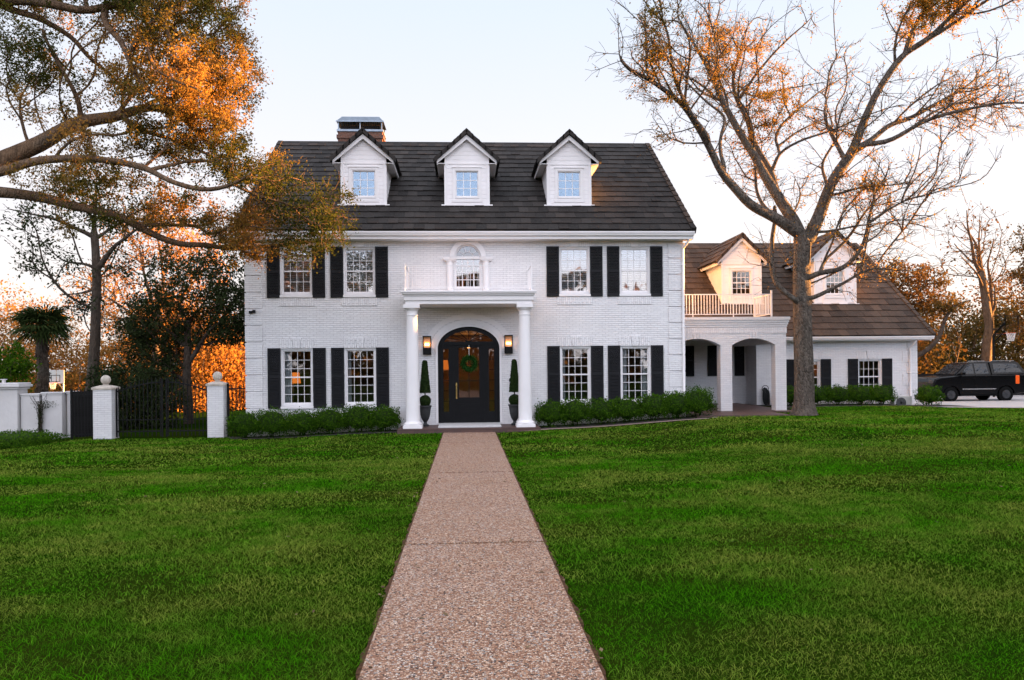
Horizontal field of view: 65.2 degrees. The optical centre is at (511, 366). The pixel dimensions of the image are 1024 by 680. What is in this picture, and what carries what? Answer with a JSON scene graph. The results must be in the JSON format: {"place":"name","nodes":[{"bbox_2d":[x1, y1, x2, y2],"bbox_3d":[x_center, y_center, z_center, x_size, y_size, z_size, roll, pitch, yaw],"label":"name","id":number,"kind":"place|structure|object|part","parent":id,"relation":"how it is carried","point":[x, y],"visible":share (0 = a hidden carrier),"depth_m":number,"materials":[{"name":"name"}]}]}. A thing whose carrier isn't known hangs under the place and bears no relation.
{"place":"outdoors","nodes":[
{"label":"outdoors","id":0,"kind":"place"},
{"bbox_2d":[0,373,1023,679],"bbox_3d":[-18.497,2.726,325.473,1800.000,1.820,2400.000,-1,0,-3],"label":"ground","id":1,"kind":"structure","parent":0,"point":[196,429],"depth_m":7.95,"materials":[{"name":"plant"}]},
{"bbox_2d":[0,339,42,392],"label":"garden bush","id":2,"kind":"object","parent":1,"relation":"on","point":[11,365],"visible":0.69,"depth_m":31.26,"materials":[{"name":"green plant"}]},
{"bbox_2d":[0,379,69,437],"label":"garden wall","id":3,"kind":"structure","parent":1,"relation":"on","point":[18,411],"depth_m":27.10,"materials":[{"name":"paint"}]},
{"bbox_2d":[28,393,55,431],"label":"creeper","id":4,"kind":"object","parent":3,"relation":"attached to","point":[39,420],"visible":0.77,"depth_m":27.07,"materials":[{"name":"green plant"}]},
{"bbox_2d":[0,428,74,449],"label":"clipped shrub","id":5,"kind":"object","parent":1,"relation":"on","point":[19,439],"visible":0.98,"depth_m":23.73,"materials":[{"name":"green plant"}]},
{"bbox_2d":[5,304,75,392],"bbox_3d":[-20.370,0.019,34.817,2.691,5.515,2.973,-1,0,35],"label":"fan palm","id":6,"kind":"object","parent":1,"relation":"on","point":[46,326],"visible":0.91,"depth_m":34.64,"materials":[{"name":"green plant"}]},
{"bbox_2d":[49,370,63,391],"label":"basketball hoop","id":7,"kind":"object","parent":1,"relation":"on","point":[59,376],"visible":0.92,"depth_m":54.33,"materials":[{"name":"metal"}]},
{"bbox_2d":[0,146,161,390],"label":"shade tree","id":8,"kind":"object","parent":1,"relation":"on","point":[95,298],"visible":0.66,"depth_m":31.95,"materials":[{"name":"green plant"}]},
{"bbox_2d":[70,388,92,439],"bbox_3d":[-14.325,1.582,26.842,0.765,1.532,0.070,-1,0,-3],"label":"board fence","id":9,"kind":"object","parent":1,"relation":"on","point":[76,416],"visible":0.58,"depth_m":26.80,"materials":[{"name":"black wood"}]},
{"bbox_2d":[91,375,119,438],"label":"brick pillar","id":10,"kind":"structure","parent":1,"relation":"on","point":[104,410],"depth_m":25.29,"materials":[{"name":"brick"}]},
{"bbox_2d":[116,377,162,436],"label":"iron gate","id":11,"kind":"structure","parent":10,"relation":"attached to","point":[139,419],"depth_m":25.61,"materials":[{"name":"black metal"}]},
{"bbox_2d":[0,274,246,412],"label":"woodland","id":12,"kind":"object","parent":1,"relation":"on","point":[205,362],"visible":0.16,"depth_m":66.62,"materials":[{"name":"orange plant"}]},
{"bbox_2d":[81,359,194,429],"bbox_3d":[-14.253,1.198,29.899,4.384,3.006,2.614,-1,0,-3],"label":"evergreen shrub","id":13,"kind":"object","parent":1,"relation":"on","point":[117,379],"visible":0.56,"depth_m":29.72,"materials":[{"name":"green plant"}]},
{"bbox_2d":[53,191,231,417],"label":"shade tree","id":14,"kind":"object","parent":1,"relation":"on","point":[142,254],"visible":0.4,"depth_m":51.37,"materials":[{"name":"brown plant"}]},
{"bbox_2d":[101,236,246,423],"bbox_3d":[-13.018,-1.265,32.078,7.306,8.011,3.965,-1,0,-3],"label":"evergreen oak","id":15,"kind":"object","parent":1,"relation":"on","point":[180,334],"visible":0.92,"depth_m":31.84,"materials":[{"name":"green plant"}]},
{"bbox_2d":[0,0,360,278],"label":"oak tree","id":16,"kind":"object","parent":1,"relation":"on","point":[147,33],"visible":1,"depth_m":20.61,"materials":[{"name":"brown plant"}]},
{"bbox_2d":[206,372,226,437],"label":"brick pillar","id":17,"kind":"structure","parent":1,"relation":"on","point":[216,404],"depth_m":25.49,"materials":[{"name":"brick"}]},
{"bbox_2d":[165,377,206,436],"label":"iron gate","id":18,"kind":"structure","parent":17,"relation":"attached to","point":[172,419],"depth_m":25.68,"materials":[{"name":"black metal"}]},
{"bbox_2d":[227,383,246,436],"bbox_3d":[-8.830,1.419,25.788,0.680,1.850,0.060,-1,0,-3],"label":"iron fence","id":19,"kind":"object","parent":1,"relation":"on","point":[235,388],"visible":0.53,"depth_m":25.77,"materials":[{"name":"black metal"}]},
{"bbox_2d":[226,429,396,438],"bbox_3d":[-5.611,2.115,24.955,6.900,0.160,1.529,-1,0,-3],"label":"mulch bed","id":20,"kind":"object","parent":1,"relation":"on","point":[326,434],"visible":0.66,"depth_m":25.02,"materials":[{"name":"brown soil"}]},
{"bbox_2d":[224,408,263,438],"bbox_3d":[-8.365,1.800,25.000,1.294,0.990,1.085,-1,0,-3],"label":"clipped shrub","id":21,"kind":"object","parent":20,"relation":"on","point":[243,423],"visible":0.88,"depth_m":24.75,"materials":[{"name":"green plant"}]},
{"bbox_2d":[254,405,289,437],"bbox_3d":[-7.489,1.727,25.083,1.279,1.092,1.025,-1,0,-3],"label":"clipped shrub","id":22,"kind":"object","parent":20,"relation":"on","point":[272,422],"visible":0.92,"depth_m":24.80,"materials":[{"name":"green plant"}]},
{"bbox_2d":[281,406,319,436],"bbox_3d":[-6.597,1.729,25.118,1.231,1.004,1.049,-1,0,-3],"label":"clipped shrub","id":23,"kind":"object","parent":20,"relation":"on","point":[301,422],"visible":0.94,"depth_m":24.83,"materials":[{"name":"green plant"}]},
{"bbox_2d":[308,404,349,434],"bbox_3d":[-5.763,1.667,25.153,1.321,1.032,1.017,-1,0,-3],"label":"clipped shrub","id":24,"kind":"object","parent":20,"relation":"on","point":[329,419],"visible":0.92,"depth_m":24.89,"materials":[{"name":"green plant"}]},
{"bbox_2d":[341,402,376,432],"bbox_3d":[-4.854,1.583,25.207,1.198,1.101,1.066,-1,0,-3],"label":"clipped shrub","id":25,"kind":"object","parent":20,"relation":"on","point":[356,416],"visible":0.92,"depth_m":24.94,"materials":[{"name":"green plant"}]},
{"bbox_2d":[366,404,403,431],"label":"clipped shrub","id":26,"kind":"object","parent":20,"relation":"on","point":[385,417],"visible":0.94,"depth_m":24.99,"materials":[{"name":"green plant"}]},
{"bbox_2d":[355,434,442,679],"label":"path edge soil","id":27,"kind":"structure","parent":1,"relation":"on","point":[362,655],"depth_m":7.08,"materials":[{"name":"brown soil"}]},
{"bbox_2d":[397,424,540,433],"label":"porch floor","id":28,"kind":"structure","parent":1,"relation":"on","point":[432,429],"depth_m":24.33,"materials":[{"name":"brown brick"}]},
{"bbox_2d":[420,360,431,426],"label":"topiary","id":29,"kind":"object","parent":28,"relation":"on","point":[425,405],"visible":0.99,"depth_m":25.16,"materials":[{"name":"green plant"}]},
{"bbox_2d":[438,422,500,427],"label":"threshold slab","id":30,"kind":"structure","parent":28,"relation":"on","point":[466,425],"depth_m":24.80,"materials":[{"name":"stone"}]},
{"bbox_2d":[508,359,517,424],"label":"topiary","id":31,"kind":"object","parent":28,"relation":"on","point":[513,402],"visible":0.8,"depth_m":25.31,"materials":[{"name":"green plant"}]},
{"bbox_2d":[358,432,604,679],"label":"walkway","id":32,"kind":"structure","parent":1,"relation":"on","point":[497,625],"depth_m":7.00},
{"bbox_2d":[65,428,902,603],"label":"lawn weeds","id":33,"kind":"object","parent":1,"relation":"on","point":[272,551],"visible":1,"depth_m":10.96,"materials":[{"name":"green plant"}]},
{"bbox_2d":[58,420,1009,677],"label":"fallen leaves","id":34,"kind":"object","parent":1,"relation":"on","point":[600,649],"visible":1,"depth_m":8.79,"materials":[{"name":"brown plant"}]},
{"bbox_2d":[495,432,606,679],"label":"path edge soil","id":35,"kind":"structure","parent":1,"relation":"on","point":[594,650],"depth_m":7.01,"materials":[{"name":"brown soil"}]},
{"bbox_2d":[231,117,935,435],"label":"brick house","id":36,"kind":"structure","parent":1,"relation":"on","point":[572,263],"depth_m":26.31,"materials":[{"name":"brick"}]},
{"bbox_2d":[280,247,311,294],"bbox_3d":[-6.929,-3.064,25.782,1.000,1.540,0.186,-1,0,-3],"label":"window","id":37,"kind":"structure","parent":36,"relation":"in","point":[303,280],"depth_m":25.81,"materials":[{"name":"white glass"}]},
{"bbox_2d":[292,372,300,402],"bbox_3d":[-7.341,1.030,26.825,0.520,1.680,0.520,-1,0,-3],"label":"floor lamp","id":38,"kind":"object","parent":36,"relation":"on","point":[295,380],"visible":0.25,"depth_m":26.68,"materials":[{"name":"orange metal"}]},
{"bbox_2d":[281,349,312,405],"bbox_3d":[-6.897,0.435,25.794,1.000,2.118,0.210,-1,0,-3],"label":"window","id":39,"kind":"structure","parent":36,"relation":"in","point":[286,354],"depth_m":25.75,"materials":[{"name":"white paint"}]},
{"bbox_2d":[344,247,374,294],"bbox_3d":[-4.923,-3.083,25.896,1.000,1.540,0.186,-1,0,-3],"label":"window","id":40,"kind":"structure","parent":36,"relation":"in","point":[361,275],"depth_m":25.93,"materials":[{"name":"white paint"}]},
{"bbox_2d":[345,348,375,405],"bbox_3d":[-4.890,0.416,25.908,1.000,2.118,0.210,-1,0,-3],"label":"window","id":41,"kind":"structure","parent":36,"relation":"in","point":[348,381],"depth_m":25.84,"materials":[{"name":"white paint"}]},
{"bbox_2d":[423,336,430,354],"bbox_3d":[-2.741,-0.694,25.804,0.270,0.600,0.165,-1,0,-3],"label":"wall lantern","id":42,"kind":"object","parent":36,"relation":"attached to","point":[426,345],"depth_m":25.73,"materials":[{"name":"black metal"}]},
{"bbox_2d":[443,360,448,371],"bbox_3d":[-2.408,0.793,28.108,0.400,2.060,0.400,-1,0,-3],"label":"floor lamp","id":43,"kind":"object","parent":36,"relation":"on","point":[445,365],"visible":0.3,"depth_m":27.96,"materials":[{"name":"orange fabric"}]},
{"bbox_2d":[455,245,480,286],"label":"window","id":44,"kind":"structure","parent":36,"relation":"in","point":[462,257],"depth_m":26.04,"materials":[{"name":"white glass"}]},
{"bbox_2d":[438,327,499,422],"bbox_3d":[-1.405,0.253,26.074,2.000,3.120,0.216,-1,0,-3],"label":"front door","id":45,"kind":"structure","parent":36,"relation":"in","point":[461,409],"depth_m":26.03,"materials":[{"name":"black paint"}]},
{"bbox_2d":[460,355,478,372],"bbox_3d":[-1.386,-0.249,25.994,0.639,0.916,0.222,-1,0,-3],"label":"wreath","id":46,"kind":"object","parent":36,"relation":"attached to","point":[464,361],"visible":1,"depth_m":25.96,"materials":[{"name":"green plant"}]},
{"bbox_2d":[504,335,512,353],"bbox_3d":[-0.111,-0.734,25.954,0.270,0.600,0.165,-1,0,-3],"label":"wall lantern","id":47,"kind":"object","parent":36,"relation":"attached to","point":[508,341],"depth_m":25.96,"materials":[{"name":"black metal"}]},
{"bbox_2d":[559,247,589,293],"bbox_3d":[2.036,-3.149,26.293,1.000,1.540,0.186,-1,0,-3],"label":"window","id":48,"kind":"structure","parent":36,"relation":"in","point":[580,264],"depth_m":26.33,"materials":[{"name":"white glass"}]},
{"bbox_2d":[560,346,590,402],"bbox_3d":[2.068,0.350,26.305,1.000,2.118,0.210,-1,0,-3],"label":"window","id":49,"kind":"structure","parent":36,"relation":"in","point":[562,349],"depth_m":26.25,"materials":[{"name":"white paint"}]},
{"bbox_2d":[619,247,649,293],"bbox_3d":[4.022,-3.168,26.407,1.000,1.540,0.186,-1,0,-3],"label":"window","id":50,"kind":"structure","parent":36,"relation":"in","point":[627,262],"depth_m":26.45,"materials":[{"name":"white glass"}]},
{"bbox_2d":[620,346,650,400],"bbox_3d":[4.055,0.331,26.419,1.000,2.118,0.210,-1,0,-3],"label":"window","id":51,"kind":"structure","parent":36,"relation":"in","point":[645,378],"depth_m":26.39,"materials":[{"name":"white paint"}]},
{"bbox_2d":[756,385,769,405],"bbox_3d":[10.189,1.200,32.345,0.659,0.914,0.352,-1,0,-42],"label":"garden hose","id":52,"kind":"object","parent":36,"relation":"attached to","point":[766,396],"visible":0.91,"depth_m":32.46,"materials":[{"name":"black rubber"}]},
{"bbox_2d":[814,360,819,386],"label":"window","id":53,"kind":"structure","parent":36,"relation":"in","point":[818,361],"depth_m":32.83,"materials":[{"name":"white paint"}]},
{"bbox_2d":[858,359,880,388],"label":"window","id":54,"kind":"structure","parent":36,"relation":"in","point":[879,360],"depth_m":32.99,"materials":[{"name":"white paint"}]},
{"bbox_2d":[541,416,705,428],"bbox_3d":[2.787,1.796,25.439,6.670,0.320,1.520,-1,0,-3],"label":"mulch bed","id":55,"kind":"object","parent":1,"relation":"on","point":[615,423],"visible":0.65,"depth_m":25.39,"materials":[{"name":"brown soil"}]},
{"bbox_2d":[532,398,569,427],"bbox_3d":[1.220,1.442,25.488,1.222,1.074,1.015,-1,0,-3],"label":"clipped shrub","id":56,"kind":"object","parent":55,"relation":"on","point":[548,413],"visible":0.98,"depth_m":25.24,"materials":[{"name":"green plant"}]},
{"bbox_2d":[560,396,591,426],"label":"clipped shrub","id":57,"kind":"object","parent":55,"relation":"on","point":[576,410],"visible":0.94,"depth_m":25.26,"materials":[{"name":"green plant"}]},
{"bbox_2d":[587,396,619,424],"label":"clipped shrub","id":58,"kind":"object","parent":55,"relation":"on","point":[602,410],"visible":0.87,"depth_m":25.31,"materials":[{"name":"green plant"}]},
{"bbox_2d":[611,395,645,422],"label":"clipped shrub","id":59,"kind":"object","parent":55,"relation":"on","point":[628,407],"visible":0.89,"depth_m":25.36,"materials":[{"name":"green plant"}]},
{"bbox_2d":[636,391,670,420],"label":"clipped shrub","id":60,"kind":"object","parent":55,"relation":"on","point":[653,405],"visible":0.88,"depth_m":25.40,"materials":[{"name":"green plant"}]},
{"bbox_2d":[661,388,693,419],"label":"clipped shrub","id":61,"kind":"object","parent":55,"relation":"on","point":[676,403],"visible":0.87,"depth_m":25.44,"materials":[{"name":"green plant"}]},
{"bbox_2d":[683,383,717,417],"bbox_3d":[5.968,1.105,25.768,1.280,1.155,1.042,-1,0,-3],"label":"clipped shrub","id":62,"kind":"object","parent":55,"relation":"on","point":[701,400],"visible":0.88,"depth_m":25.50,"materials":[{"name":"green plant"}]},
{"bbox_2d":[686,403,790,417],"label":"loggia floor","id":63,"kind":"structure","parent":1,"relation":"on","point":[740,409],"depth_m":27.31,"materials":[{"name":"brown brick"}]},
{"bbox_2d":[586,0,1023,415],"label":"oak tree","id":64,"kind":"object","parent":1,"relation":"on","point":[789,222],"visible":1,"depth_m":25.85,"materials":[{"name":"brown plant"}]},
{"bbox_2d":[765,404,987,408],"bbox_3d":[13.737,1.551,30.727,7.000,0.076,4.210,-1,0,-3],"label":"mulch bed","id":65,"kind":"object","parent":1,"relation":"on","point":[945,406],"visible":0.64,"depth_m":31.09,"materials":[{"name":"brown soil"}]},
{"bbox_2d":[787,385,793,405],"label":"clipped shrub","id":66,"kind":"object","parent":65,"relation":"on","point":[790,395],"visible":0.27,"depth_m":31.44,"materials":[{"name":"green plant"}]},
{"bbox_2d":[814,385,830,405],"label":"clipped shrub","id":67,"kind":"object","parent":65,"relation":"on","point":[821,395],"visible":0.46,"depth_m":31.50,"materials":[{"name":"green plant"}]},
{"bbox_2d":[824,383,856,405],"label":"clipped shrub","id":68,"kind":"object","parent":65,"relation":"on","point":[838,394],"visible":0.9,"depth_m":31.59,"materials":[{"name":"green plant"}]},
{"bbox_2d":[847,383,876,404],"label":"clipped shrub","id":69,"kind":"object","parent":65,"relation":"on","point":[863,393],"visible":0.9,"depth_m":31.63,"materials":[{"name":"green plant"}]},
{"bbox_2d":[868,384,897,404],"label":"clipped shrub","id":70,"kind":"object","parent":65,"relation":"on","point":[883,393],"visible":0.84,"depth_m":31.66,"materials":[{"name":"green plant"}]},
{"bbox_2d":[890,396,911,404],"bbox_3d":[15.669,1.461,32.224,0.730,0.580,0.360,-1,0,-3],"label":"air conditioner","id":71,"kind":"object","parent":65,"relation":"on","point":[903,400],"visible":0.64,"depth_m":32.06,"materials":[{"name":"beige plastic"}]},
{"bbox_2d":[913,384,944,404],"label":"clipped shrub","id":72,"kind":"object","parent":65,"relation":"on","point":[927,395],"visible":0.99,"depth_m":31.30,"materials":[{"name":"green plant"}]},
{"bbox_2d":[871,256,970,357],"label":"evergreen oak","id":73,"kind":"object","parent":1,"relation":"on","point":[928,304],"visible":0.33,"depth_m":45.99,"materials":[{"name":"green plant"}]},
{"bbox_2d":[916,269,1023,373],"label":"woodland","id":74,"kind":"object","parent":1,"relation":"on","point":[937,357],"visible":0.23,"depth_m":59.03,"materials":[{"name":"brown plant"}]},
{"bbox_2d":[918,373,1023,394],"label":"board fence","id":75,"kind":"object","parent":1,"relation":"on","point":[921,375],"visible":0.04,"depth_m":44.37,"materials":[{"name":"brown wood"}]},
{"bbox_2d":[932,200,1020,360],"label":"shade tree","id":76,"kind":"object","parent":1,"relation":"on","point":[988,302],"visible":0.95,"depth_m":53.69,"materials":[{"name":"brown plant"}]},
{"bbox_2d":[992,316,1018,396],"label":"basketball hoop","id":77,"kind":"object","parent":1,"relation":"on","point":[994,340],"visible":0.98,"depth_m":42.23,"materials":[{"name":"black metal"}]},
{"bbox_2d":[1000,223,1023,344],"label":"evergreen oak","id":78,"kind":"object","parent":1,"relation":"on","point":[1015,274],"visible":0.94,"depth_m":51.62,"materials":[{"name":"green plant"}]},
{"bbox_2d":[0,0,1023,372],"label":"sky","id":79,"kind":"structure","parent":0,"point":[431,70],"materials":[{"name":"white"}]},
{"bbox_2d":[509,417,716,431],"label":"garden path","id":80,"kind":"structure","parent":0,"point":[620,424],"depth_m":24.66,"materials":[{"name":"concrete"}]},
{"bbox_2d":[912,395,1023,407],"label":"driveway","id":81,"kind":"structure","parent":0,"point":[1016,401],"depth_m":36.48,"materials":[{"name":"concrete"}]},
{"bbox_2d":[918,360,1023,400],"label":"suv","id":82,"kind":"object","parent":81,"relation":"on","point":[999,380],"visible":0.79,"depth_m":38.47,"materials":[{"name":"black paint"}]},
{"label":"side window","id":83,"kind":"part","parent":82,"relation":"part of","materials":[{"name":"black glass"}]},
{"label":"side window","id":84,"kind":"part","parent":82,"relation":"part of","materials":[{"name":"black glass"}]},
{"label":"side window","id":85,"kind":"part","parent":82,"relation":"part of","materials":[{"name":"black glass"}]}
]}

